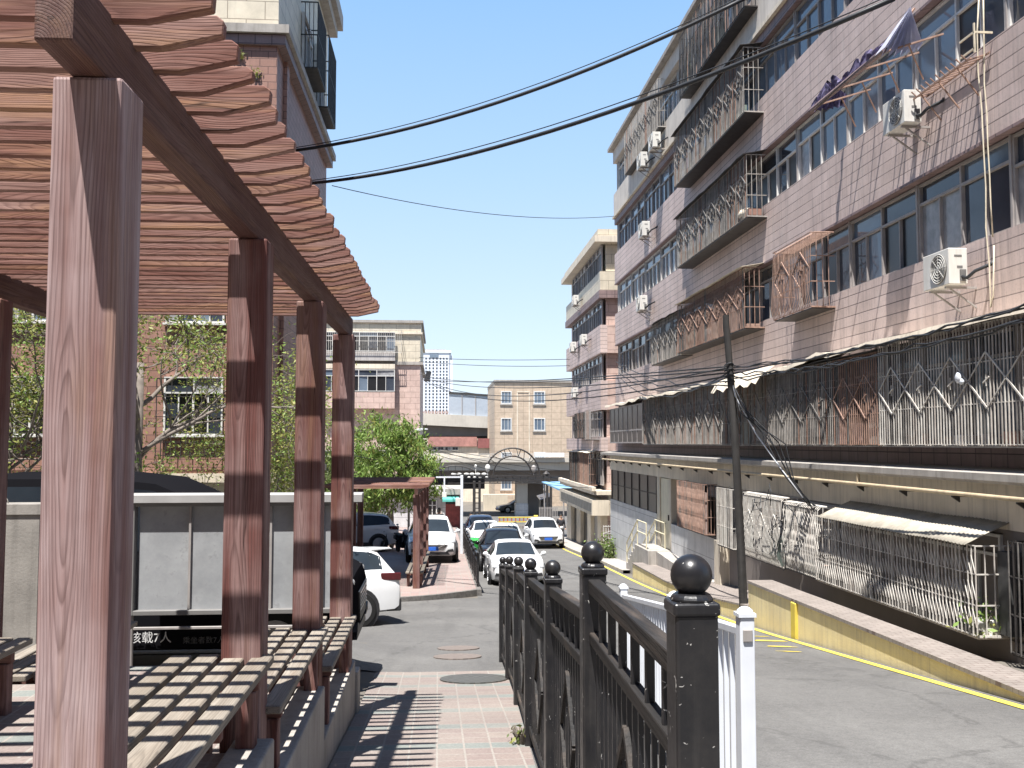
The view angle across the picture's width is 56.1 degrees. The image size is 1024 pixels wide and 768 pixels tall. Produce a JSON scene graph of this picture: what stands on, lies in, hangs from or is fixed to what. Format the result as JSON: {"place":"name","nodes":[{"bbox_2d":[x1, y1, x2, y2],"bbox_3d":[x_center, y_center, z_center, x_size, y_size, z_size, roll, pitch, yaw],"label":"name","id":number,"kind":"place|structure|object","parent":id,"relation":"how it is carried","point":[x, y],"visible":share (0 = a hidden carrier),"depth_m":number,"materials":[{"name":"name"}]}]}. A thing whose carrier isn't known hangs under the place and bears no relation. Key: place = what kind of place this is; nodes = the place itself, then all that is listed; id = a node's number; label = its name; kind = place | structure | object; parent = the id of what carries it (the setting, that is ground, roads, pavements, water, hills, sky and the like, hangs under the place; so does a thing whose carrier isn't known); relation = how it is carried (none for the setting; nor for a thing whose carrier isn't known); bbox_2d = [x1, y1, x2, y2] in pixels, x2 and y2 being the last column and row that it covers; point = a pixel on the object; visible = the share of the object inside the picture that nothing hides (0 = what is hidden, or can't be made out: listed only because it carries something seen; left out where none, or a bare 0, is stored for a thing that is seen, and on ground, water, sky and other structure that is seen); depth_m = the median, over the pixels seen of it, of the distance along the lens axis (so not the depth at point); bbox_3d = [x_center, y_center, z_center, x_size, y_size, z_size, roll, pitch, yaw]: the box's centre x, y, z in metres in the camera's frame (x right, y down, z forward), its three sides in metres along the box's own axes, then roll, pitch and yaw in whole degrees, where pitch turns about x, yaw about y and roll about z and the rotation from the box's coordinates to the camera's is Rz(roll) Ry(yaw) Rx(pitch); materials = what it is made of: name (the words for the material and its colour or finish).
{"place":"outdoors","nodes":[
{"label":"outdoors","id":0,"kind":"place"},
{"bbox_2d":[0,666,291,767],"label":"terrace paving","id":1,"kind":"structure","parent":0,"point":[16,734],"depth_m":6.09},
{"bbox_2d":[0,637,32,715],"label":"slatted bench","id":2,"kind":"object","parent":1,"relation":"on","point":[9,647],"visible":0.95,"depth_m":6.46,"materials":[{"name":"brown wood"}]},
{"bbox_2d":[12,621,137,684],"bbox_3d":[-3.684,2.431,7.906,0.520,0.560,2.138,0,-4,-4],"label":"slatted bench","id":3,"kind":"object","parent":1,"relation":"on","point":[24,667],"visible":0.09,"depth_m":7.18,"materials":[{"name":"brown wood"}]},
{"bbox_2d":[32,654,273,767],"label":"slatted bench","id":4,"kind":"object","parent":1,"relation":"on","point":[165,730],"visible":0.77,"depth_m":4.07,"materials":[{"name":"brown wood"}]},
{"bbox_2d":[0,0,379,767],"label":"pergola","id":5,"kind":"object","parent":1,"relation":"on","point":[152,160],"visible":0.94,"depth_m":3.49,"materials":[{"name":"brown wood"}]},
{"bbox_2d":[195,627,327,767],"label":"slatted bench","id":6,"kind":"object","parent":1,"relation":"on","point":[303,664],"visible":0.42,"depth_m":6.01,"materials":[{"name":"brown wood"}]},
{"bbox_2d":[269,615,356,724],"bbox_3d":[-1.682,2.449,8.186,0.520,0.560,2.184,0,-4,-4],"label":"slatted bench","id":7,"kind":"object","parent":1,"relation":"on","point":[336,648],"visible":0.32,"depth_m":8.17,"materials":[{"name":"brown wood"}]},
{"bbox_2d":[377,527,475,596],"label":"plaza pavement","id":8,"kind":"structure","parent":0,"point":[444,574],"depth_m":31.89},
{"bbox_2d":[356,512,398,551],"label":"crossover car","id":9,"kind":"object","parent":8,"relation":"on","point":[375,525],"visible":0.31,"depth_m":41.28,"materials":[{"name":"silver paint"}]},
{"bbox_2d":[325,477,434,588],"bbox_3d":[-4.082,4.751,30.970,3.067,3.289,7.260,0,-4,-3],"label":"pergola","id":10,"kind":"object","parent":8,"relation":"on","point":[420,486],"visible":0.63,"depth_m":29.86,"materials":[{"name":"brown wood"}]},
{"bbox_2d":[354,406,448,522],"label":"leafy tree","id":11,"kind":"object","parent":8,"relation":"on","point":[402,444],"visible":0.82,"depth_m":45.59,"materials":[{"name":"green plant"}]},
{"bbox_2d":[403,515,459,562],"bbox_3d":[-3.171,6.053,37.736,2.220,1.743,4.560,0,-6,-6],"label":"hatchback","id":12,"kind":"object","parent":8,"relation":"on","point":[442,540],"visible":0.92,"depth_m":36.04,"materials":[{"name":"white paint"}]},
{"bbox_2d":[436,475,462,553],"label":"sign pole","id":13,"kind":"object","parent":8,"relation":"on","point":[459,501],"visible":1,"depth_m":40.16,"materials":[{"name":"white metal"}]},
{"bbox_2d":[329,670,535,767],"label":"pavement","id":14,"kind":"structure","parent":0,"point":[415,720],"depth_m":8.74,"materials":[{"name":"tile"}]},
{"bbox_2d":[440,674,506,683],"bbox_3d":[-0.471,3.649,11.847,0.840,0.132,0.840,0,-4,-4],"label":"manhole cover","id":15,"kind":"object","parent":14,"relation":"on","point":[473,678],"visible":0.83,"depth_m":11.78,"materials":[{"name":"metal"}]},
{"bbox_2d":[326,0,692,415],"label":"sky","id":16,"kind":"structure","parent":0,"point":[487,287],"materials":[{"name":"blue"}]},
{"bbox_2d":[133,514,1023,767],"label":"road","id":17,"kind":"structure","parent":0,"point":[817,708],"depth_m":10.45,"materials":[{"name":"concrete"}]},
{"bbox_2d":[8,307,195,474],"bbox_3d":[-9.447,1.217,18.683,7.147,7.075,5.584,0,-4,-4],"label":"sparse tree","id":18,"kind":"object","parent":17,"relation":"on","point":[34,424],"visible":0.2,"depth_m":18.25,"materials":[{"name":"green plant"}]},
{"bbox_2d":[9,308,369,471],"bbox_3d":[-7.423,0.779,19.256,7.604,8.222,7.941,-3,-4,35],"label":"sparse tree","id":19,"kind":"object","parent":17,"relation":"on","point":[141,402],"visible":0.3,"depth_m":19.88,"materials":[{"name":"green plant"}]},
{"bbox_2d":[153,355,376,491],"bbox_3d":[-5.712,2.203,22.587,5.195,6.186,3.447,2,-4,-25],"label":"sparse tree","id":20,"kind":"object","parent":17,"relation":"on","point":[281,474],"visible":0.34,"depth_m":22.37,"materials":[{"name":"green plant"}]},
{"bbox_2d":[353,546,400,626],"bbox_3d":[-4.732,4.235,19.992,4.560,1.743,2.220,3,-9,-24],"label":"crossover car","id":21,"kind":"object","parent":17,"relation":"on","point":[383,586],"visible":0.07,"depth_m":19.97,"materials":[{"name":"white paint"}]},
{"bbox_2d":[475,527,521,571],"bbox_3d":[-0.425,6.732,39.029,2.220,1.743,4.560,0,-7,-4],"label":"hatchback","id":22,"kind":"object","parent":17,"relation":"on","point":[488,537],"visible":0.24,"depth_m":38.41,"materials":[{"name":"black paint"}]},
{"bbox_2d":[483,539,546,584],"bbox_3d":[0.048,6.125,33.130,2.170,1.543,4.680,0,-7,-4],"label":"sedan","id":23,"kind":"object","parent":17,"relation":"on","point":[498,549],"visible":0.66,"depth_m":32.29,"materials":[{"name":"white paint"}]},
{"bbox_2d":[522,517,563,547],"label":"car","id":24,"kind":"object","parent":17,"relation":"on","point":[542,530],"visible":0.81,"depth_m":54.11,"materials":[{"name":"white paint"}]},
{"bbox_2d":[618,584,756,767],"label":"guard rail","id":25,"kind":"object","parent":17,"relation":"on","point":[741,631],"visible":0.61,"depth_m":5.08,"materials":[{"name":"white metal"}]},
{"bbox_2d":[556,544,1023,708],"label":"road marking","id":26,"kind":"object","parent":17,"relation":"on","point":[937,682],"visible":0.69,"depth_m":13.23,"materials":[{"name":"yellow paint"}]},
{"bbox_2d":[133,502,1023,715],"bbox_3d":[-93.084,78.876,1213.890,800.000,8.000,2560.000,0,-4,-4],"label":"ground","id":27,"kind":"structure","parent":0,"point":[366,677],"depth_m":12.42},
{"bbox_2d":[2,499,40,653],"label":"concrete pillar","id":28,"kind":"structure","parent":27,"relation":"on","point":[20,603],"depth_m":10.71,"materials":[{"name":"concrete"}]},
{"bbox_2d":[11,0,342,492],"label":"brick building","id":29,"kind":"structure","parent":27,"relation":"on","point":[286,47],"depth_m":24.63,"materials":[{"name":"red brick"}]},
{"bbox_2d":[163,377,223,436],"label":"window","id":30,"kind":"structure","parent":29,"relation":"in","point":[181,400],"depth_m":23.91,"materials":[{"name":"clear glass"}]},
{"bbox_2d":[163,315,225,325],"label":"window","id":31,"kind":"structure","parent":29,"relation":"in","point":[207,317],"depth_m":24.03,"materials":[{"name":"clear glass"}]},
{"bbox_2d":[302,11,312,66],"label":"window","id":32,"kind":"structure","parent":29,"relation":"in","point":[305,38],"depth_m":29.40,"materials":[{"name":"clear glass"}]},
{"bbox_2d":[296,0,744,151],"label":"overhead cable","id":33,"kind":"object","parent":29,"relation":"attached to","point":[676,31],"visible":0.99,"depth_m":24.61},
{"bbox_2d":[312,0,894,184],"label":"overhead cable","id":34,"kind":"object","parent":29,"relation":"attached to","point":[748,59],"visible":0.96,"depth_m":19.77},
{"bbox_2d":[7,471,367,650],"bbox_3d":[-4.373,2.267,11.935,5.026,2.343,2.320,0,-4,-4],"label":"van","id":35,"kind":"object","parent":27,"relation":"on","point":[23,486],"visible":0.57,"depth_m":11.08,"materials":[{"name":"black paint"}]},
{"bbox_2d":[130,492,363,665],"bbox_3d":[-2.967,2.310,10.613,2.595,2.196,0.240,0,-4,-4],"label":"notice board","id":36,"kind":"object","parent":27,"relation":"on","point":[180,553],"visible":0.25,"depth_m":10.59,"materials":[{"name":"metal"}]},
{"bbox_2d":[216,660,359,767],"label":"retaining wall","id":37,"kind":"structure","parent":27,"relation":"on","point":[309,738],"depth_m":6.42,"materials":[{"name":"concrete"}]},
{"bbox_2d":[325,320,425,473],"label":"apartment block","id":38,"kind":"structure","parent":27,"relation":"on","point":[388,353],"depth_m":67.51,"materials":[{"name":"tile"}]},
{"bbox_2d":[326,369,394,391],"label":"window","id":39,"kind":"structure","parent":38,"relation":"in","point":[374,380],"depth_m":66.94,"materials":[{"name":"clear glass"}]},
{"bbox_2d":[326,332,394,351],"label":"window","id":40,"kind":"structure","parent":38,"relation":"in","point":[364,341],"depth_m":67.40,"materials":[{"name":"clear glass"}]},
{"bbox_2d":[372,485,459,528],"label":"shop building","id":41,"kind":"structure","parent":27,"relation":"on","point":[450,510],"depth_m":61.38,"materials":[{"name":"white tile"}]},
{"bbox_2d":[423,349,452,414],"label":"office tower","id":42,"kind":"structure","parent":27,"relation":"on","point":[435,398],"depth_m":599.53,"materials":[{"name":"white concrete"}]},
{"bbox_2d":[400,527,481,601],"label":"plaza kerb","id":43,"kind":"structure","parent":27,"relation":"on","point":[477,591],"depth_m":26.55,"materials":[{"name":"concrete"}]},
{"bbox_2d":[463,524,478,586],"bbox_3d":[-1.720,6.320,37.426,0.070,1.648,19.000,0,-4,-4],"label":"kerb fence","id":44,"kind":"object","parent":43,"relation":"on","point":[470,550],"visible":0.88,"depth_m":32.77,"materials":[{"name":"black metal"}]},
{"bbox_2d":[423,392,487,437],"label":"overpass","id":45,"kind":"object","parent":27,"relation":"on","point":[463,423],"visible":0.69,"depth_m":140.25,"materials":[{"name":"concrete"}]},
{"bbox_2d":[423,437,488,501],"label":"market building","id":46,"kind":"structure","parent":27,"relation":"on","point":[474,446],"depth_m":127.40,"materials":[{"name":"red paint"}]},
{"bbox_2d":[432,447,553,517],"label":"arch gate","id":47,"kind":"structure","parent":27,"relation":"on","point":[469,482],"depth_m":77.73,"materials":[{"name":"metal"}]},
{"bbox_2d":[483,494,507,510],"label":"boundary wall","id":48,"kind":"structure","parent":27,"relation":"on","point":[491,502],"depth_m":106.56,"materials":[{"name":"beige paint"}]},
{"bbox_2d":[428,453,570,515],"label":"road bridge","id":49,"kind":"structure","parent":27,"relation":"on","point":[526,503],"depth_m":95.75,"materials":[{"name":"concrete"}]},
{"bbox_2d":[487,380,571,505],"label":"office building","id":50,"kind":"structure","parent":27,"relation":"on","point":[535,425],"depth_m":116.47,"materials":[{"name":"concrete"}]},
{"bbox_2d":[558,229,617,543],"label":"apartment block","id":51,"kind":"structure","parent":27,"relation":"on","point":[589,276],"depth_m":52.02,"materials":[{"name":"pink tile"}]},
{"bbox_2d":[499,541,720,767],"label":"iron fence","id":52,"kind":"object","parent":27,"relation":"on","point":[583,697],"visible":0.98,"depth_m":3.75,"materials":[{"name":"black metal"}]},
{"bbox_2d":[626,519,713,581],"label":"entrance stairs","id":53,"kind":"structure","parent":27,"relation":"on","point":[653,554],"depth_m":33.80,"materials":[{"name":"concrete"}]},
{"bbox_2d":[632,563,748,619],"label":"ramp wall","id":54,"kind":"structure","parent":27,"relation":"on","point":[726,597],"depth_m":27.43,"materials":[{"name":"yellow paint"}]},
{"bbox_2d":[722,315,747,607],"bbox_3d":[4.734,1.714,20.354,0.468,6.391,0.185,0,-4,-4],"label":"utility pole","id":55,"kind":"object","parent":27,"relation":"on","point":[740,545],"visible":0.98,"depth_m":20.29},
{"bbox_2d":[733,385,823,512],"bbox_3d":[5.442,1.306,19.700,1.807,2.627,0.582,-1,-4,19],"label":"hanging cable","id":56,"kind":"object","parent":55,"relation":"hanging from","point":[807,501],"visible":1,"depth_m":19.67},
{"bbox_2d":[733,319,1018,377],"bbox_3d":[5.678,-0.535,15.301,0.106,0.432,10.588,1,-4,-11],"label":"overhead cable","id":57,"kind":"object","parent":55,"relation":"attached to","point":[944,340],"visible":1,"depth_m":15.29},
{"bbox_2d":[732,307,1023,370],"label":"overhead cable","id":58,"kind":"object","parent":55,"relation":"attached to","point":[999,314],"visible":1,"depth_m":14.49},
{"bbox_2d":[733,321,1023,380],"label":"overhead cable","id":59,"kind":"object","parent":55,"relation":"attached to","point":[997,330],"visible":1,"depth_m":14.75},
{"bbox_2d":[733,318,1023,374],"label":"overhead cable","id":60,"kind":"object","parent":55,"relation":"attached to","point":[985,330],"visible":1,"depth_m":13.89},
{"bbox_2d":[733,303,1023,367],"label":"overhead cable","id":61,"kind":"object","parent":55,"relation":"attached to","point":[1011,311],"visible":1,"depth_m":14.78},
{"bbox_2d":[601,0,1023,663],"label":"apartment block","id":62,"kind":"structure","parent":27,"relation":"on","point":[835,234],"depth_m":19.87,"materials":[{"name":"tile"}]},
{"bbox_2d":[620,340,631,373],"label":"window","id":63,"kind":"structure","parent":62,"relation":"in","point":[625,349],"depth_m":43.79,"materials":[{"name":"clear glass"}]},
{"bbox_2d":[611,470,656,512],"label":"shop window","id":64,"kind":"structure","parent":62,"relation":"in","point":[638,490],"depth_m":39.19,"materials":[{"name":"glass"}]},
{"bbox_2d":[631,194,643,236],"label":"window","id":65,"kind":"structure","parent":62,"relation":"in","point":[637,211],"depth_m":41.06,"materials":[{"name":"clear glass"}]},
{"bbox_2d":[632,332,644,369],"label":"window","id":66,"kind":"structure","parent":62,"relation":"in","point":[638,343],"depth_m":40.97,"materials":[{"name":"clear glass"}]},
{"bbox_2d":[632,263,644,301],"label":"window","id":67,"kind":"structure","parent":62,"relation":"in","point":[638,276],"depth_m":40.84,"materials":[{"name":"clear glass"}]},
{"bbox_2d":[645,249,659,291],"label":"window","id":68,"kind":"structure","parent":62,"relation":"in","point":[652,265],"depth_m":38.36,"materials":[{"name":"clear glass"}]},
{"bbox_2d":[645,176,659,220],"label":"window","id":69,"kind":"structure","parent":62,"relation":"in","point":[652,194],"depth_m":38.24,"materials":[{"name":"clear glass"}]},
{"bbox_2d":[661,478,669,549],"bbox_3d":[5.450,4.576,33.998,0.090,2.450,1.400,0,-4,-4],"label":"door","id":70,"kind":"structure","parent":62,"relation":"in","point":[665,515],"depth_m":34.04,"materials":[{"name":"metal"}]},
{"bbox_2d":[659,72,676,125],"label":"window","id":71,"kind":"structure","parent":62,"relation":"in","point":[668,102],"depth_m":35.61,"materials":[{"name":"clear glass"}]},
{"bbox_2d":[660,154,677,205],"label":"window","id":72,"kind":"structure","parent":62,"relation":"in","point":[667,187],"depth_m":35.89,"materials":[{"name":"clear glass"}]},
{"bbox_2d":[661,235,677,280],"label":"window","id":73,"kind":"structure","parent":62,"relation":"in","point":[669,263],"depth_m":35.53,"materials":[{"name":"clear glass"}]},
{"bbox_2d":[700,99,724,153],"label":"window","id":74,"kind":"structure","parent":62,"relation":"in","point":[702,142],"depth_m":29.88,"materials":[{"name":"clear glass"}]},
{"bbox_2d":[704,485,725,538],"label":"window","id":75,"kind":"structure","parent":62,"relation":"in","point":[711,504],"depth_m":28.16,"materials":[{"name":"metal"}]},
{"bbox_2d":[725,60,755,123],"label":"window","id":76,"kind":"structure","parent":62,"relation":"in","point":[750,106],"depth_m":26.65,"materials":[{"name":"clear glass"}]},
{"bbox_2d":[727,165,756,216],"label":"window","id":77,"kind":"structure","parent":62,"relation":"in","point":[752,203],"depth_m":26.41,"materials":[{"name":"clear glass"}]},
{"bbox_2d":[728,272,758,324],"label":"window","id":78,"kind":"structure","parent":62,"relation":"in","point":[747,321],"depth_m":26.28,"materials":[{"name":"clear glass"}]},
{"bbox_2d":[746,483,802,570],"bbox_3d":[5.704,3.095,20.946,0.164,1.850,3.224,0,-4,-6],"label":"cable tangle","id":79,"kind":"object","parent":62,"relation":"attached to","point":[780,535],"visible":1,"depth_m":20.72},
{"bbox_2d":[756,13,793,101],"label":"window","id":80,"kind":"structure","parent":62,"relation":"in","point":[775,64],"depth_m":24.26,"materials":[{"name":"clear glass"}]},
{"bbox_2d":[758,130,796,207],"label":"window","id":81,"kind":"structure","parent":62,"relation":"in","point":[779,165],"depth_m":24.10,"materials":[{"name":"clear glass"}]},
{"bbox_2d":[760,253,798,321],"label":"window","id":82,"kind":"structure","parent":62,"relation":"in","point":[766,274],"depth_m":24.58,"materials":[{"name":"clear glass"}]},
{"bbox_2d":[761,371,798,441],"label":"window","id":83,"kind":"structure","parent":62,"relation":"in","point":[793,371],"depth_m":23.46,"materials":[{"name":"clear glass"}]},
{"bbox_2d":[795,0,843,60],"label":"window","id":84,"kind":"structure","parent":62,"relation":"in","point":[809,14],"depth_m":21.99,"materials":[{"name":"clear glass"}]},
{"bbox_2d":[797,88,846,180],"bbox_3d":[6.905,-5.472,21.340,0.092,1.350,2.750,0,-4,-4],"label":"window","id":85,"kind":"structure","parent":62,"relation":"in","point":[823,134],"depth_m":21.36,"materials":[{"name":"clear glass"}]},
{"bbox_2d":[800,223,849,306],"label":"window","id":86,"kind":"structure","parent":62,"relation":"in","point":[838,241],"depth_m":20.96,"materials":[{"name":"blue glass"}]},
{"bbox_2d":[803,362,852,440],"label":"window","id":87,"kind":"structure","parent":62,"relation":"in","point":[841,362],"depth_m":20.97,"materials":[{"name":"black glass"}]},
{"bbox_2d":[808,7,943,126],"bbox_3d":[6.500,-5.847,17.732,1.013,1.357,3.816,0,-4,-4],"label":"torn awning","id":88,"kind":"object","parent":62,"relation":"attached to","point":[904,36],"visible":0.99,"depth_m":16.85,"materials":[{"name":"fabric"}]},
{"bbox_2d":[841,521,914,593],"bbox_3d":[6.678,3.040,17.608,0.092,1.300,2.800,0,-4,-4],"label":"window","id":89,"kind":"structure","parent":62,"relation":"in","point":[841,521],"depth_m":17.55,"materials":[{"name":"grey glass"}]},
{"bbox_2d":[847,50,912,142],"bbox_3d":[7.118,-5.644,18.554,0.092,1.350,2.750,0,-4,-4],"label":"window","id":90,"kind":"structure","parent":62,"relation":"in","point":[883,89],"depth_m":18.79,"materials":[{"name":"blue glass"}]},
{"bbox_2d":[850,187,916,286],"bbox_3d":[7.118,-2.724,18.374,0.092,1.400,2.750,0,-4,-4],"label":"window","id":91,"kind":"structure","parent":62,"relation":"in","point":[883,239],"depth_m":18.33,"materials":[{"name":"blue glass"}]},
{"bbox_2d":[853,346,920,440],"bbox_3d":[7.118,0.245,18.190,0.092,1.670,2.750,0,-4,-4],"label":"window","id":92,"kind":"structure","parent":62,"relation":"in","point":[918,346],"depth_m":17.92,"materials":[{"name":"grey glass"}]},
{"bbox_2d":[883,89,944,153],"bbox_3d":[6.835,-4.494,16.363,0.570,0.910,1.128,0,-4,-4],"label":"air conditioner","id":93,"kind":"object","parent":62,"relation":"attached to","point":[902,113],"visible":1,"depth_m":16.27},
{"bbox_2d":[911,23,992,120],"bbox_3d":[6.949,-4.886,15.351,0.446,0.956,1.943,0,-4,-4],"label":"plant rack","id":94,"kind":"object","parent":62,"relation":"attached to","point":[951,73],"visible":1,"depth_m":15.04,"materials":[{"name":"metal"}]},
{"bbox_2d":[923,248,992,311],"bbox_3d":[6.931,-1.622,14.926,0.570,0.910,1.128,0,-4,-4],"label":"air conditioner","id":95,"kind":"object","parent":62,"relation":"attached to","point":[944,270],"visible":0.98,"depth_m":14.84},
{"bbox_2d":[914,0,1004,90],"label":"window","id":96,"kind":"structure","parent":62,"relation":"in","point":[955,19],"depth_m":16.02,"materials":[{"name":"blue glass"}]},
{"bbox_2d":[916,533,1002,616],"bbox_3d":[6.892,2.868,14.821,0.092,1.300,2.400,0,-4,-4],"label":"window","id":97,"kind":"structure","parent":62,"relation":"in","point":[1000,537],"depth_m":14.48,"materials":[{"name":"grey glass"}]},
{"bbox_2d":[918,137,1011,261],"bbox_3d":[7.332,-2.896,15.587,0.092,1.400,2.750,0,-4,-4],"label":"window","id":98,"kind":"structure","parent":62,"relation":"in","point":[951,204],"depth_m":15.54,"materials":[{"name":"blue glass"}]},
{"bbox_2d":[923,327,1015,440],"bbox_3d":[7.332,0.073,15.404,0.092,1.670,2.750,0,-4,-4],"label":"window","id":99,"kind":"structure","parent":62,"relation":"in","point":[1011,327],"depth_m":15.34,"materials":[{"name":"grey glass"}]},
{"bbox_2d":[945,596,1000,637],"bbox_3d":[6.558,3.274,13.525,0.844,0.611,0.602,-2,-4,27],"label":"potted plant","id":100,"kind":"object","parent":62,"relation":"on","point":[983,617],"visible":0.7,"depth_m":13.45,"materials":[{"name":"green plant"}]},
{"bbox_2d":[976,0,994,307],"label":"hanging rope","id":101,"kind":"object","parent":62,"relation":"hanging from","point":[985,175],"visible":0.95,"depth_m":14.48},
{"bbox_2d":[983,0,993,236],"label":"hanging rope","id":102,"kind":"object","parent":62,"relation":"hanging from","point":[987,120],"visible":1,"depth_m":14.46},
{"bbox_2d":[1007,0,1023,26],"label":"window","id":103,"kind":"structure","parent":62,"relation":"in","point":[1015,7],"depth_m":14.26,"materials":[{"name":"blue glass"}]},
{"bbox_2d":[1012,129,1023,225],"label":"window","id":104,"kind":"structure","parent":62,"relation":"in","point":[1017,138],"depth_m":14.10,"materials":[{"name":"blue glass"}]},
{"bbox_2d":[747,580,1023,702],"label":"kerb wall","id":105,"kind":"structure","parent":27,"relation":"on","point":[783,609],"depth_m":13.77,"materials":[{"name":"yellow paint"}]},
{"bbox_2d":[558,537,628,572],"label":"pavement","id":106,"kind":"structure","parent":0,"point":[574,546],"depth_m":42.50,"materials":[{"name":"concrete"}]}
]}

